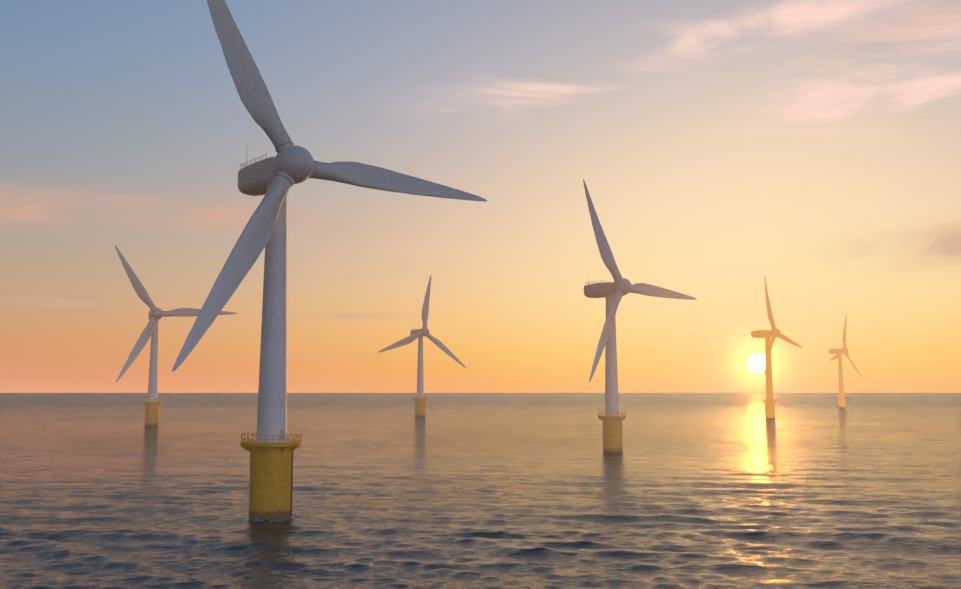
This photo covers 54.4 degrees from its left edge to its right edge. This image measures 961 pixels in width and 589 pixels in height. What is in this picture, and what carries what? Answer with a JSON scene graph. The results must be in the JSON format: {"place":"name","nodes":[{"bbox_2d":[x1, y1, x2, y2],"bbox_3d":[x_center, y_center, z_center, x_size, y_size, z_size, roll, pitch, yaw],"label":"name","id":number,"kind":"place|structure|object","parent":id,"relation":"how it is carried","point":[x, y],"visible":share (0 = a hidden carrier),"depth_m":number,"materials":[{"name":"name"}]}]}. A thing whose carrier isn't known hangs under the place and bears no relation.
{"place":"outdoors","nodes":[
{"label":"outdoors","id":0,"kind":"place"},
{"bbox_2d":[0,393,960,588],"bbox_3d":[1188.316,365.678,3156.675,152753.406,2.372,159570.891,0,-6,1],"label":"sea water","id":1,"kind":"structure","parent":0,"point":[546,491],"depth_m":324.52,"materials":[{"name":"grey liquid"}]},
{"bbox_2d":[115,245,236,425],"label":"turbine","id":2,"kind":"object","parent":1,"relation":"in","point":[153,402],"visible":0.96,"depth_m":989.78,"materials":[{"name":"metal"}]},
{"bbox_2d":[172,0,486,519],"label":"turbine","id":3,"kind":"object","parent":1,"relation":"in","point":[272,446],"visible":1,"depth_m":262.87,"materials":[{"name":"metal"}]},
{"bbox_2d":[377,276,466,415],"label":"turbine","id":4,"kind":"object","parent":1,"relation":"in","point":[420,399],"visible":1,"depth_m":1370.08,"materials":[{"name":"metal"}]},
{"bbox_2d":[583,179,696,450],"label":"turbine","id":5,"kind":"object","parent":1,"relation":"in","point":[616,290],"visible":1,"depth_m":558.74,"materials":[{"name":"metal"}]},
{"bbox_2d":[751,275,801,417],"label":"wind turbine","id":6,"kind":"object","parent":1,"relation":"in","point":[773,333],"visible":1,"depth_m":1272.65,"materials":[{"name":"metal"}]},
{"bbox_2d":[828,314,861,406],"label":"turbine","id":7,"kind":"object","parent":1,"relation":"in","point":[841,396],"visible":1,"depth_m":2211.79,"materials":[{"name":"metal"}]},
{"bbox_2d":[0,0,960,392],"label":"sky","id":8,"kind":"structure","parent":0,"point":[811,147],"materials":[{"name":"orange"}]}
]}

